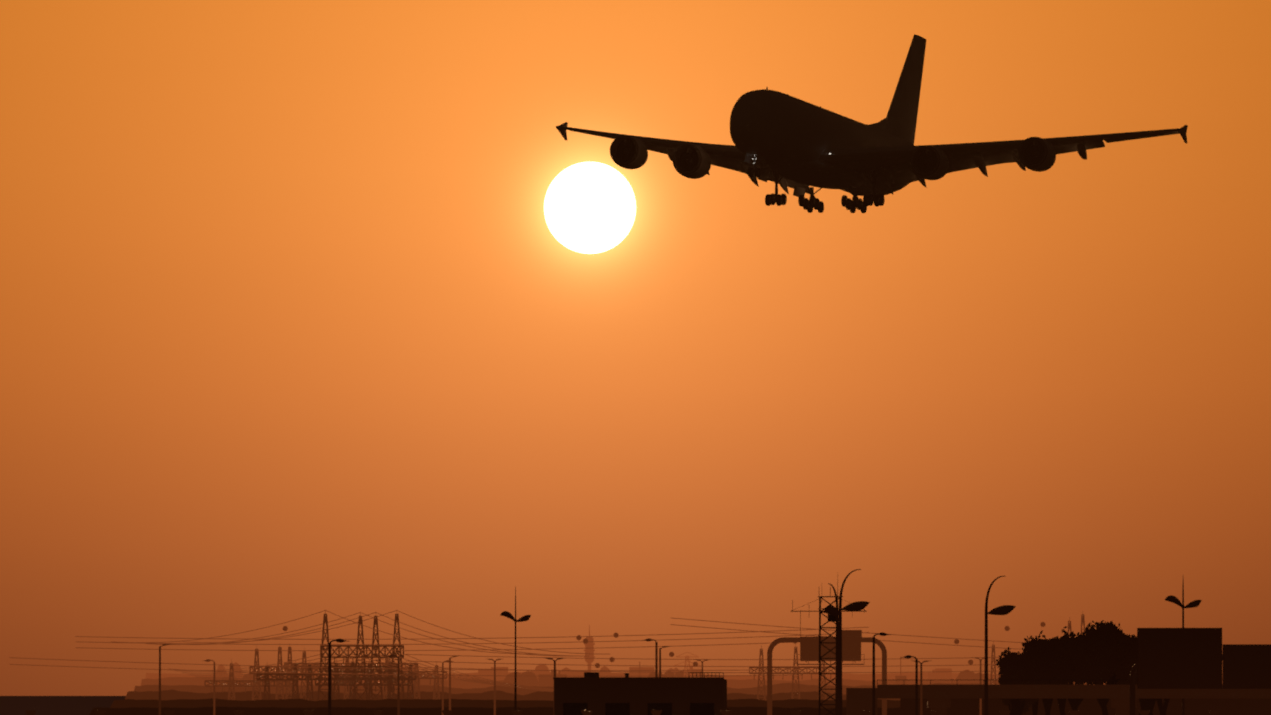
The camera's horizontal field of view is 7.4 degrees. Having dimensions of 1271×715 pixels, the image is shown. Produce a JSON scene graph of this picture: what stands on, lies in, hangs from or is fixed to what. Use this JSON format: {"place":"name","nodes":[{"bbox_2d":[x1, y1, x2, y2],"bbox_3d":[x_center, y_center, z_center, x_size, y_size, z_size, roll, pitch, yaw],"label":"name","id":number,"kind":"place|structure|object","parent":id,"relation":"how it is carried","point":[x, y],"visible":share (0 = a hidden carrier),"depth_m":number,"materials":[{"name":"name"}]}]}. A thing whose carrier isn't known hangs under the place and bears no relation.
{"place":"outdoors","nodes":[
{"label":"outdoors","id":0,"kind":"place"},
{"bbox_2d":[0,696,125,714],"bbox_3d":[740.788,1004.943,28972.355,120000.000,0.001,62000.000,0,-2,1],"label":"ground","id":1,"kind":"structure","parent":0,"point":[53,705],"depth_m":6601.79,"materials":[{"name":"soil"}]},
{"bbox_2d":[159,644,169,714],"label":"street light","id":2,"kind":"object","parent":1,"relation":"on","point":[160,677],"depth_m":900.11,"materials":[{"name":"grey paint"}]},
{"bbox_2d":[204,659,214,714],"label":"street light","id":3,"kind":"object","parent":1,"relation":"on","point":[207,660],"depth_m":1000.05,"materials":[{"name":"brown metal"}]},
{"bbox_2d":[204,647,446,699],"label":"substation","id":4,"kind":"object","parent":1,"relation":"on","point":[289,684],"depth_m":2750.35,"materials":[{"name":"brown metal"}]},
{"bbox_2d":[9,610,1222,691],"bbox_3d":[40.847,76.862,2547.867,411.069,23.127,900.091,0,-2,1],"label":"power lines","id":5,"kind":"object","parent":4,"relation":"attached to","point":[482,681],"depth_m":2100.50,"materials":[{"name":"brown metal"}]},
{"bbox_2d":[283,622,1045,667],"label":"marker balls","id":6,"kind":"object","parent":5,"relation":"attached to","point":[695,664],"depth_m":2097.54,"materials":[{"name":"orange"}]},
{"bbox_2d":[256,658,415,700],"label":"substation bays","id":7,"kind":"object","parent":1,"relation":"on","point":[311,679],"depth_m":2680.19,"materials":[{"name":"brown metal"}]},
{"bbox_2d":[328,639,345,714],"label":"street light","id":8,"kind":"object","parent":1,"relation":"on","point":[329,674],"depth_m":619.54,"materials":[{"name":"grey paint"}]},
{"bbox_2d":[388,654,399,714],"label":"street light","id":9,"kind":"object","parent":1,"relation":"on","point":[398,698],"depth_m":899.54,"materials":[{"name":"grey paint"}]},
{"bbox_2d":[442,660,453,714],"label":"street light","id":10,"kind":"object","parent":1,"relation":"on","point":[443,684],"depth_m":1099.48,"materials":[{"name":"brown metal"}]},
{"bbox_2d":[449,656,456,709],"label":"street light","id":11,"kind":"object","parent":1,"relation":"on","point":[450,682],"depth_m":949.42,"materials":[{"name":"brown metal"}]},
{"bbox_2d":[488,659,500,714],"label":"street light","id":12,"kind":"object","parent":1,"relation":"on","point":[494,685],"depth_m":999.31,"materials":[{"name":"brown metal"}]},
{"bbox_2d":[500,586,530,709],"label":"street lamp","id":13,"kind":"object","parent":1,"relation":"on","point":[507,614],"visible":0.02,"depth_m":1415.02,"materials":[{"name":"black metal"}]},
{"bbox_2d":[546,658,563,714],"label":"street light","id":14,"kind":"object","parent":1,"relation":"on","point":[554,665],"depth_m":819.21,"materials":[{"name":"grey paint"}]},
{"bbox_2d":[584,625,594,669],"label":"telecom tower","id":15,"kind":"structure","parent":1,"relation":"on","point":[590,651],"depth_m":4997.49,"materials":[{"name":"beige"}]},
{"bbox_2d":[215,662,993,681],"bbox_3d":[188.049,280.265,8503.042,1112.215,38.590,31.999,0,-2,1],"label":"horizon clutter","id":16,"kind":"object","parent":1,"relation":"on","point":[937,676],"depth_m":8499.41,"materials":[{"name":"brown"}]},
{"bbox_2d":[641,638,657,676],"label":"street light","id":17,"kind":"object","parent":1,"relation":"on","point":[656,658],"depth_m":799.04,"materials":[{"name":"grey paint"}]},
{"bbox_2d":[659,646,668,676],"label":"street light","id":18,"kind":"object","parent":1,"relation":"on","point":[660,660],"depth_m":898.98,"materials":[{"name":"grey paint"}]},
{"bbox_2d":[673,652,700,676],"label":"transmission pylons","id":19,"kind":"object","parent":1,"relation":"on","point":[686,664],"depth_m":5996.57,"materials":[{"name":"brown metal"}]},
{"bbox_2d":[221,659,1222,686],"bbox_3d":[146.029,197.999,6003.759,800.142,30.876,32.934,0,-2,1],"label":"horizon clutter","id":20,"kind":"object","parent":1,"relation":"on","point":[527,678],"depth_m":6000.42,"materials":[{"name":"brown"}]},
{"bbox_2d":[767,630,886,714],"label":"sign gantry","id":21,"kind":"object","parent":1,"relation":"on","point":[852,640],"depth_m":998.23,"materials":[{"name":"brown metal"}]},
{"bbox_2d":[791,583,866,714],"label":"lattice tower","id":22,"kind":"structure","parent":1,"relation":"on","point":[831,618],"depth_m":897.66,"materials":[{"name":"black metal"}]},
{"bbox_2d":[824,583,838,714],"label":"curved lamp","id":23,"kind":"object","parent":1,"relation":"on","point":[832,610],"visible":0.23,"depth_m":788.63,"materials":[{"name":"black metal"}]},
{"bbox_2d":[838,569,869,714],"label":"curved lamp","id":24,"kind":"object","parent":1,"relation":"on","point":[858,606],"visible":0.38,"depth_m":758.63,"materials":[{"name":"black metal"}]},
{"bbox_2d":[872,632,890,714],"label":"street light","id":25,"kind":"object","parent":1,"relation":"on","point":[873,676],"depth_m":698.60,"materials":[{"name":"grey paint"}]},
{"bbox_2d":[900,655,917,714],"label":"street light","id":26,"kind":"object","parent":1,"relation":"on","point":[916,685],"depth_m":758.44,"materials":[{"name":"grey paint"}]},
{"bbox_2d":[911,660,931,714],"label":"street light","id":27,"kind":"object","parent":1,"relation":"on","point":[921,708],"depth_m":898.27,"materials":[{"name":"grey paint"}]},
{"bbox_2d":[971,657,989,714],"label":"street light","id":28,"kind":"object","parent":1,"relation":"on","point":[980,682],"depth_m":998.05,"materials":[{"name":"brown metal"}]},
{"bbox_2d":[984,576,1015,714],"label":"curved lamp","id":29,"kind":"object","parent":1,"relation":"on","point":[1003,610],"visible":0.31,"depth_m":758.33,"materials":[{"name":"black metal"}]},
{"bbox_2d":[998,673,1030,714],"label":"tree","id":30,"kind":"object","parent":1,"relation":"on","point":[1009,703],"depth_m":1007.88,"materials":[{"name":"black plant"}]},
{"bbox_2d":[996,647,1040,714],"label":"tree","id":31,"kind":"object","parent":1,"relation":"on","point":[1015,667],"depth_m":1007.01,"materials":[{"name":"black plant"}]},
{"bbox_2d":[1022,630,1072,714],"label":"tree","id":32,"kind":"object","parent":1,"relation":"on","point":[1050,669],"depth_m":1011.13,"materials":[{"name":"black plant"}]},
{"bbox_2d":[1045,636,1083,714],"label":"tree","id":33,"kind":"object","parent":1,"relation":"on","point":[1061,703],"depth_m":1017.22,"materials":[{"name":"black plant"}]},
{"bbox_2d":[1042,626,1107,709],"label":"tree","id":34,"kind":"object","parent":1,"relation":"on","point":[1075,704],"depth_m":1017.37,"materials":[{"name":"black plant"}]},
{"bbox_2d":[1056,620,1136,714],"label":"tree","id":35,"kind":"object","parent":1,"relation":"on","point":[1100,653],"depth_m":1006.23,"materials":[{"name":"black plant"}]},
{"bbox_2d":[1093,630,1136,684],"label":"tree","id":36,"kind":"object","parent":1,"relation":"on","point":[1133,637],"depth_m":1012.33,"materials":[{"name":"black plant"}]},
{"bbox_2d":[1125,634,1145,714],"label":"tree","id":37,"kind":"object","parent":1,"relation":"on","point":[1142,704],"depth_m":1017.57,"materials":[{"name":"black plant"}]},
{"bbox_2d":[1165,582,1201,714],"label":"street light","id":38,"kind":"object","parent":1,"relation":"on","point":[1176,600],"visible":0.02,"depth_m":1185.48,"materials":[{"name":"grey paint"}]},
{"bbox_2d":[1130,628,1270,714],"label":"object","id":39,"kind":"structure","parent":1,"relation":"on","point":[1180,658],"depth_m":897.29,"materials":[{"name":"grey paint"}]},
{"bbox_2d":[89,707,899,714],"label":"terrain","id":40,"kind":"structure","parent":0,"point":[415,711],"depth_m":1594.91,"materials":[{"name":"brown"}]},
{"bbox_2d":[110,698,899,707],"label":"terrain","id":41,"kind":"structure","parent":0,"point":[305,703],"depth_m":2393.34,"materials":[{"name":"brown"}]},
{"bbox_2d":[315,611,408,700],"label":"substation","id":42,"kind":"object","parent":41,"relation":"on","point":[370,684],"depth_m":2599.79,"materials":[{"name":"brown metal"}]},
{"bbox_2d":[749,614,1086,700],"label":"substation","id":43,"kind":"object","parent":41,"relation":"on","point":[992,655],"depth_m":2896.49,"materials":[{"name":"brown metal"}]},
{"bbox_2d":[125,690,899,700],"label":"terrain","id":44,"kind":"structure","parent":0,"point":[247,695],"depth_m":3593.49,"materials":[{"name":"brown"}]},
{"bbox_2d":[25,710,1219,714],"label":"fence","id":45,"kind":"object","parent":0,"point":[589,712],"depth_m":398.96,"materials":[{"name":"black metal"}]},
{"bbox_2d":[141,677,1106,688],"bbox_3d":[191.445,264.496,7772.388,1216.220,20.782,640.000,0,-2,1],"label":"terrain","id":46,"kind":"structure","parent":0,"point":[731,683],"depth_m":7492.50,"materials":[{"name":"brown"}]},
{"bbox_2d":[0,0,1270,695],"label":"sky","id":47,"kind":"structure","parent":0,"point":[307,307],"materials":[{"name":"orange"}]},
{"bbox_2d":[553,672,726,714],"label":"building","id":48,"kind":"structure","parent":0,"point":[595,693],"depth_m":599.07,"materials":[{"name":"black"}]},
{"bbox_2d":[134,683,1222,694],"bbox_3d":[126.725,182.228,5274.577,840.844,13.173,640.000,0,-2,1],"label":"terrain","id":49,"kind":"structure","parent":0,"point":[782,688],"depth_m":4993.86,"materials":[{"name":"brown"}]},
{"bbox_2d":[145,672,1222,681],"bbox_3d":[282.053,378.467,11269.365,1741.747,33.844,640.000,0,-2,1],"label":"terrain","id":50,"kind":"structure","parent":0,"point":[868,677],"depth_m":10989.28,"materials":[{"name":"brown"}]},
{"bbox_2d":[556,34,1187,212],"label":"airplane","id":51,"kind":"object","parent":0,"point":[797,145],"visible":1,"depth_m":1170.77,"materials":[{"name":"white paint"}]},
{"bbox_2d":[846,680,1270,714],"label":"overpass bridge","id":52,"kind":"structure","parent":0,"point":[938,697],"depth_m":947.95,"materials":[{"name":"concrete"}]},
{"bbox_2d":[900,698,1270,714],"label":"wall","id":53,"kind":"structure","parent":0,"point":[1174,707],"depth_m":1287.36,"materials":[{"name":"brown"}]},
{"bbox_2d":[1122,640,1155,714],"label":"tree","id":54,"kind":"object","parent":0,"point":[1149,704],"depth_m":1007.25,"materials":[{"name":"black plant"}]},
{"bbox_2d":[1156,699,1169,714],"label":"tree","id":55,"kind":"object","parent":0,"point":[1162,707],"depth_m":1012.12,"materials":[{"name":"black plant"}]}
]}

